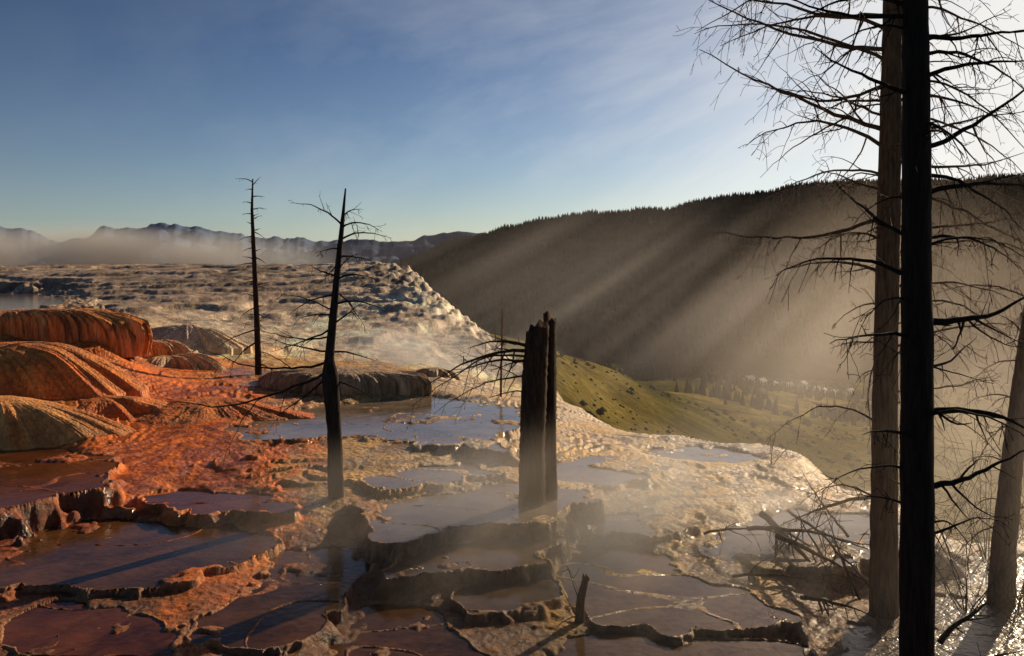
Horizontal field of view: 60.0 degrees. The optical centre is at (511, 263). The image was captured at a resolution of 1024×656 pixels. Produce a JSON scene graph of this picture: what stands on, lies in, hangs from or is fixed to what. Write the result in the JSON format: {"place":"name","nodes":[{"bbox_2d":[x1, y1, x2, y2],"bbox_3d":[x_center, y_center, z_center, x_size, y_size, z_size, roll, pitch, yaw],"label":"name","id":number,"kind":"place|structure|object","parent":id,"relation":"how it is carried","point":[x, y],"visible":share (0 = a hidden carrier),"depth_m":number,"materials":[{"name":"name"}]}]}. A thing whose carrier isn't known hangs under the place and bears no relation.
{"place":"outdoors","nodes":[
{"label":"outdoors","id":0,"kind":"place"},
{"bbox_2d":[0,293,76,309],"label":"pool water","id":1,"kind":"structure","parent":0,"point":[21,301],"depth_m":52.62,"materials":[{"name":"grey liquid"}]},
{"bbox_2d":[0,447,117,507],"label":"pool water","id":2,"kind":"structure","parent":0,"point":[34,473],"depth_m":15.13,"materials":[{"name":"brown liquid"}]},
{"bbox_2d":[1,601,180,655],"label":"pool water","id":3,"kind":"structure","parent":0,"point":[77,630],"depth_m":9.78,"materials":[{"name":"brown liquid"}]},
{"bbox_2d":[0,517,280,589],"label":"pool water","id":4,"kind":"structure","parent":0,"point":[109,563],"depth_m":12.23,"materials":[{"name":"brown liquid"}]},
{"bbox_2d":[0,222,343,265],"bbox_3d":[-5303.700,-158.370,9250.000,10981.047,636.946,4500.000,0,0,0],"label":"distant mountains","id":5,"kind":"structure","parent":0,"point":[162,243],"depth_m":8656.55,"materials":[{"name":"grey stone"}]},
{"bbox_2d":[139,491,295,513],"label":"pool water","id":6,"kind":"structure","parent":0,"point":[183,500],"depth_m":14.25,"materials":[{"name":"liquid"}]},
{"bbox_2d":[189,546,370,648],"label":"pool water","id":7,"kind":"structure","parent":0,"point":[237,619],"depth_m":10.57,"materials":[{"name":"brown liquid"}]},
{"bbox_2d":[240,231,482,265],"bbox_3d":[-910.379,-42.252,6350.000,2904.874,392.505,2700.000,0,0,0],"label":"distant hills","id":8,"kind":"structure","parent":0,"point":[381,251],"depth_m":6266.83,"materials":[{"name":"grey stone"}]},
{"bbox_2d":[225,396,520,451],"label":"pool water","id":9,"kind":"structure","parent":0,"point":[354,421],"depth_m":19.40,"materials":[{"name":"grey liquid"}]},
{"bbox_2d":[328,604,485,655],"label":"pool water","id":10,"kind":"structure","parent":0,"point":[439,640],"depth_m":10.13,"materials":[{"name":"brown liquid"}]},
{"bbox_2d":[355,462,498,488],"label":"pool water","id":11,"kind":"structure","parent":0,"point":[440,477],"depth_m":15.29,"materials":[{"name":"grey liquid"}]},
{"bbox_2d":[383,537,565,578],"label":"pool water","id":12,"kind":"structure","parent":0,"point":[492,554],"depth_m":12.11,"materials":[{"name":"grey liquid"}]},
{"bbox_2d":[369,483,599,542],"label":"pool water","id":13,"kind":"structure","parent":0,"point":[491,504],"depth_m":13.64,"materials":[{"name":"grey liquid"}]},
{"bbox_2d":[453,578,561,613],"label":"pool water","id":14,"kind":"structure","parent":0,"point":[513,596],"depth_m":11.11,"materials":[{"name":"grey liquid"}]},
{"bbox_2d":[0,261,1023,655],"bbox_3d":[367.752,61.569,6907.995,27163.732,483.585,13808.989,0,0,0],"label":"ground","id":15,"kind":"structure","parent":0,"point":[420,323],"depth_m":16.48,"materials":[{"name":"stone"}]},
{"bbox_2d":[0,395,135,449],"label":"travertine mound","id":16,"kind":"object","parent":15,"relation":"on","point":[26,423],"visible":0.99,"depth_m":17.70,"materials":[{"name":"stone"}]},
{"bbox_2d":[0,341,149,399],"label":"travertine mound","id":17,"kind":"object","parent":15,"relation":"on","point":[45,370],"visible":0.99,"depth_m":20.08,"materials":[{"name":"orange stone"}]},
{"bbox_2d":[0,308,152,357],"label":"travertine mound","id":18,"kind":"object","parent":15,"relation":"on","point":[124,335],"visible":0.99,"depth_m":23.42,"materials":[{"name":"orange stone"}]},
{"bbox_2d":[74,395,167,421],"bbox_3d":[-9.181,3.445,19.892,4.691,0.947,3.277,0,0,0],"label":"travertine mound","id":19,"kind":"object","parent":15,"relation":"on","point":[123,407],"visible":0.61,"depth_m":19.60,"materials":[{"name":"orange stone"}]},
{"bbox_2d":[142,339,191,357],"bbox_3d":[-11.340,2.781,26.649,3.636,1.069,2.753,0,0,-23],"label":"travertine mound","id":20,"kind":"object","parent":15,"relation":"on","point":[165,347],"visible":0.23,"depth_m":26.02,"materials":[{"name":"orange stone"}]},
{"bbox_2d":[145,353,226,370],"bbox_3d":[-10.097,3.117,26.174,2.814,1.001,2.950,0,0,-40],"label":"travertine mound","id":21,"kind":"object","parent":15,"relation":"on","point":[193,361],"visible":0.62,"depth_m":25.68,"materials":[{"name":"brown stone"}]},
{"bbox_2d":[151,324,252,354],"bbox_3d":[-12.716,2.914,34.040,5.524,1.204,3.388,0,0,0],"label":"travertine mound","id":22,"kind":"object","parent":15,"relation":"on","point":[198,338],"visible":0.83,"depth_m":33.29,"materials":[{"name":"grey stone"}]},
{"bbox_2d":[133,396,314,425],"bbox_3d":[-7.111,3.460,20.617,4.552,0.715,3.311,0,0,-27],"label":"travertine mound","id":23,"kind":"object","parent":15,"relation":"on","point":[171,413],"visible":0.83,"depth_m":19.82,"materials":[{"name":"orange stone"}]},
{"bbox_2d":[217,178,274,374],"bbox_3d":[-7.655,0.372,25.573,2.035,5.798,1.044,0,0,0],"label":"dead tree","id":24,"kind":"object","parent":15,"relation":"on","point":[257,339],"visible":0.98,"depth_m":25.45,"materials":[{"name":"black wood"}]},
{"bbox_2d":[162,188,392,498],"bbox_3d":[-3.855,1.325,14.373,3.731,5.094,1.068,0,0,0],"label":"dead tree","id":25,"kind":"object","parent":15,"relation":"on","point":[330,382],"visible":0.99,"depth_m":14.34,"materials":[{"name":"black wood"}]},
{"bbox_2d":[258,366,431,396],"bbox_3d":[-4.545,3.414,23.987,4.844,1.199,2.296,0,0,0],"label":"travertine mound","id":26,"kind":"object","parent":15,"relation":"on","point":[376,382],"visible":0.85,"depth_m":23.34,"materials":[{"name":"grey stone"}]},
{"bbox_2d":[416,367,459,380],"bbox_3d":[-2.329,3.574,27.062,1.376,0.794,1.398,0,0,-26],"label":"travertine mound","id":27,"kind":"object","parent":15,"relation":"on","point":[434,372],"visible":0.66,"depth_m":26.78,"materials":[{"name":"grey stone"}]},
{"bbox_2d":[406,319,548,507],"bbox_3d":[-0.628,2.430,13.952,2.248,3.095,1.459,0,0,23],"label":"tree stump","id":28,"kind":"object","parent":15,"relation":"on","point":[532,464],"visible":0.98,"depth_m":13.85,"materials":[{"name":"brown wood"}]},
{"bbox_2d":[494,297,505,396],"bbox_3d":[-0.303,2.304,24.026,0.352,2.789,0.389,0,0,21],"label":"dead sapling","id":29,"kind":"object","parent":15,"relation":"on","point":[502,349],"visible":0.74,"depth_m":23.98,"materials":[{"name":"brown wood"}]},
{"bbox_2d":[543,311,565,499],"bbox_3d":[0.719,2.399,14.396,0.503,3.265,0.267,0,0,-29],"label":"tree stump","id":30,"kind":"object","parent":15,"relation":"on","point":[551,492],"visible":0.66,"depth_m":14.24,"materials":[{"name":"brown wood"}]},
{"bbox_2d":[558,567,589,625],"bbox_3d":[0.708,4.064,10.626,0.535,1.235,1.100,0,0,22],"label":"tree stump","id":31,"kind":"object","parent":15,"relation":"on","point":[579,612],"visible":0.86,"depth_m":10.56,"materials":[{"name":"brown wood"}]},
{"bbox_2d":[557,351,899,491],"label":"scrub","id":32,"kind":"object","parent":15,"relation":"on","point":[602,410],"visible":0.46,"depth_m":265.38,"materials":[{"name":"green plant"}]},
{"bbox_2d":[741,389,748,395],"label":"valley tree","id":33,"kind":"object","parent":15,"relation":"on","point":[745,391],"visible":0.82,"depth_m":550.16,"materials":[{"name":"green plant"}]},
{"bbox_2d":[703,510,790,551],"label":"fallen branch","id":34,"kind":"object","parent":15,"relation":"on","point":[719,530],"visible":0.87,"depth_m":13.16,"materials":[{"name":"brown wood"}]},
{"bbox_2d":[743,375,755,381],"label":"house","id":35,"kind":"structure","parent":15,"relation":"on","point":[751,377],"depth_m":858.17,"materials":[{"name":"white glass"}]},
{"bbox_2d":[757,378,767,384],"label":"house","id":36,"kind":"structure","parent":15,"relation":"on","point":[762,380],"depth_m":877.01,"materials":[{"name":"white glass"}]},
{"bbox_2d":[749,413,801,464],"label":"dead shrub","id":37,"kind":"object","parent":15,"relation":"on","point":[771,462],"visible":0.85,"depth_m":17.95,"materials":[{"name":"brown plant"}]},
{"bbox_2d":[732,557,835,596],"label":"fallen branch","id":38,"kind":"object","parent":15,"relation":"on","point":[750,573],"visible":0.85,"depth_m":11.95,"materials":[{"name":"brown wood"}]},
{"bbox_2d":[783,410,792,416],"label":"valley tree","id":39,"kind":"object","parent":15,"relation":"on","point":[788,413],"visible":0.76,"depth_m":408.97,"materials":[{"name":"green plant"}]},
{"bbox_2d":[591,353,1007,425],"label":"woodland","id":40,"kind":"object","parent":15,"relation":"on","point":[677,368],"visible":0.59,"depth_m":606.87,"materials":[{"name":"green plant"}]},
{"bbox_2d":[797,380,807,388],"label":"house","id":41,"kind":"structure","parent":15,"relation":"on","point":[802,383],"depth_m":856.73,"materials":[{"name":"white glass"}]},
{"bbox_2d":[801,419,811,426],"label":"valley tree","id":42,"kind":"object","parent":15,"relation":"on","point":[806,422],"visible":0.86,"depth_m":329.21,"materials":[{"name":"green plant"}]},
{"bbox_2d":[747,504,869,569],"bbox_3d":[4.291,3.959,12.575,1.148,1.229,2.199,0,0,-16],"label":"fallen branch","id":43,"kind":"object","parent":15,"relation":"on","point":[809,530],"visible":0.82,"depth_m":12.48,"materials":[{"name":"brown wood"}]},
{"bbox_2d":[805,392,812,398],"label":"valley tree","id":44,"kind":"object","parent":15,"relation":"on","point":[808,395],"visible":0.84,"depth_m":710.46,"materials":[{"name":"green plant"}]},
{"bbox_2d":[759,511,859,594],"bbox_3d":[4.213,4.261,12.620,1.191,0.950,1.855,0,0,10],"label":"fallen branch","id":45,"kind":"object","parent":15,"relation":"on","point":[765,516],"visible":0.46,"depth_m":13.01,"materials":[{"name":"brown wood"}]},
{"bbox_2d":[814,393,822,400],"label":"valley tree","id":46,"kind":"object","parent":15,"relation":"on","point":[818,396],"visible":0.98,"depth_m":697.22,"materials":[{"name":"green plant"}]},
{"bbox_2d":[789,464,851,537],"bbox_3d":[5.032,3.730,14.115,0.778,0.837,1.256,0,0,-35],"label":"fallen branch","id":47,"kind":"object","parent":15,"relation":"on","point":[842,528],"visible":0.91,"depth_m":14.00,"materials":[{"name":"brown wood"}]},
{"bbox_2d":[775,524,868,585],"bbox_3d":[4.416,4.212,12.490,1.455,0.974,0.618,0,0,31],"label":"fallen branch","id":48,"kind":"object","parent":15,"relation":"on","point":[779,536],"visible":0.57,"depth_m":12.49,"materials":[{"name":"brown wood"}]},
{"bbox_2d":[779,496,870,528],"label":"fallen branch","id":49,"kind":"object","parent":15,"relation":"on","point":[851,499],"visible":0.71,"depth_m":13.49,"materials":[{"name":"brown wood"}]},
{"bbox_2d":[802,495,860,599],"bbox_3d":[4.370,3.889,12.284,0.682,1.276,0.799,0,0,0],"label":"fallen branch","id":50,"kind":"object","parent":15,"relation":"on","point":[851,581],"visible":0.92,"depth_m":12.27,"materials":[{"name":"brown wood"}]},
{"bbox_2d":[800,595,877,629],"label":"fallen branch","id":51,"kind":"object","parent":15,"relation":"on","point":[822,600],"visible":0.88,"depth_m":11.32,"materials":[{"name":"brown wood"}]},
{"bbox_2d":[835,407,843,415],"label":"valley tree","id":52,"kind":"object","parent":15,"relation":"on","point":[837,409],"visible":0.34,"depth_m":551.81,"materials":[{"name":"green plant"}]},
{"bbox_2d":[843,388,854,396],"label":"house","id":53,"kind":"structure","parent":15,"relation":"on","point":[847,390],"depth_m":876.40,"materials":[{"name":"glass"}]},
{"bbox_2d":[676,0,1023,619],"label":"dead tree","id":54,"kind":"object","parent":15,"relation":"on","point":[884,566],"visible":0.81,"depth_m":11.31,"materials":[{"name":"brown wood"}]},
{"bbox_2d":[786,509,943,636],"bbox_3d":[4.908,4.399,12.084,1.839,1.689,3.185,0,0,10],"label":"fallen branch","id":55,"kind":"object","parent":15,"relation":"on","point":[790,512],"visible":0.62,"depth_m":11.95,"materials":[{"name":"brown wood"}]},
{"bbox_2d":[750,0,1023,655],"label":"dead tree","id":56,"kind":"object","parent":15,"relation":"on","point":[918,484],"visible":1,"depth_m":7.91,"materials":[{"name":"black wood"}]},
{"bbox_2d":[849,434,998,598],"bbox_3d":[6.108,3.788,12.969,2.112,2.887,2.150,0,0,45],"label":"dead shrub","id":57,"kind":"object","parent":15,"relation":"on","point":[949,533],"visible":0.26,"depth_m":12.88,"materials":[{"name":"brown plant"}]},
{"bbox_2d":[898,490,1023,627],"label":"dead shrub","id":58,"kind":"object","parent":15,"relation":"on","point":[944,583],"visible":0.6,"depth_m":11.55,"materials":[{"name":"brown wood"}]},
{"bbox_2d":[898,402,1023,559],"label":"dead shrub","id":59,"kind":"object","parent":15,"relation":"on","point":[978,540],"visible":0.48,"depth_m":13.79,"materials":[{"name":"brown plant"}]},
{"bbox_2d":[937,587,1012,644],"bbox_3d":[5.643,4.235,10.614,1.229,0.478,0.616,0,0,-44],"label":"fallen branch","id":60,"kind":"object","parent":15,"relation":"on","point":[945,634],"visible":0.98,"depth_m":10.55,"materials":[{"name":"brown wood"}]},
{"bbox_2d":[932,234,1023,609],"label":"dead tree","id":61,"kind":"object","parent":15,"relation":"on","point":[1006,505],"visible":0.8,"depth_m":11.70,"materials":[{"name":"brown wood"}]},
{"bbox_2d":[946,644,1023,655],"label":"fallen branch","id":62,"kind":"object","parent":15,"relation":"on","point":[998,653],"visible":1,"depth_m":9.87,"materials":[{"name":"brown wood"}]},
{"bbox_2d":[961,519,1023,620],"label":"dead shrub","id":63,"kind":"object","parent":15,"relation":"on","point":[1021,597],"visible":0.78,"depth_m":11.55,"materials":[{"name":"brown wood"}]},
{"bbox_2d":[0,0,1023,241],"label":"sky","id":64,"kind":"structure","parent":0,"point":[433,117],"materials":[{"name":"blue"}]},
{"bbox_2d":[557,456,671,485],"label":"pool water","id":65,"kind":"structure","parent":0,"point":[577,470],"depth_m":16.51,"materials":[{"name":"grey liquid"}]},
{"bbox_2d":[590,514,669,536],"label":"pool water","id":66,"kind":"structure","parent":0,"point":[626,526],"depth_m":13.89,"materials":[{"name":"grey liquid"}]},
{"bbox_2d":[546,633,807,655],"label":"pool water","id":67,"kind":"structure","parent":0,"point":[633,644],"depth_m":9.97,"materials":[{"name":"liquid"}]},
{"bbox_2d":[555,545,800,635],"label":"pool water","id":68,"kind":"structure","parent":0,"point":[749,611],"depth_m":11.34,"materials":[{"name":"grey liquid"}]},
{"bbox_2d":[642,446,767,462],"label":"pool water","id":69,"kind":"structure","parent":0,"point":[692,453],"depth_m":19.49,"materials":[{"name":"grey liquid"}]},
{"bbox_2d":[401,177,1023,362],"bbox_3d":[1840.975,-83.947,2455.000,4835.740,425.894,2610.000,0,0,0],"label":"forested mountain","id":70,"kind":"structure","parent":0,"point":[740,348],"depth_m":1527.94,"materials":[{"name":"green plant"}]},
{"bbox_2d":[393,172,1023,362],"bbox_3d":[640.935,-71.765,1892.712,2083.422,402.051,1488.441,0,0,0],"label":"forest","id":71,"kind":"object","parent":70,"relation":"on","point":[422,270],"visible":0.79,"depth_m":1675.88,"materials":[{"name":"green plant"}]},
{"bbox_2d":[700,509,899,566],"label":"pool water","id":72,"kind":"structure","parent":0,"point":[731,544],"depth_m":13.82,"materials":[{"name":"grey liquid"}]},
{"bbox_2d":[794,509,826,561],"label":"fallen branch","id":73,"kind":"object","parent":72,"relation":"in","point":[815,544],"visible":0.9,"depth_m":12.54,"materials":[{"name":"brown wood"}]},
{"bbox_2d":[840,556,1023,655],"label":"pool water","id":74,"kind":"structure","parent":0,"point":[856,642],"depth_m":10.91,"materials":[{"name":"grey liquid"}]}
]}

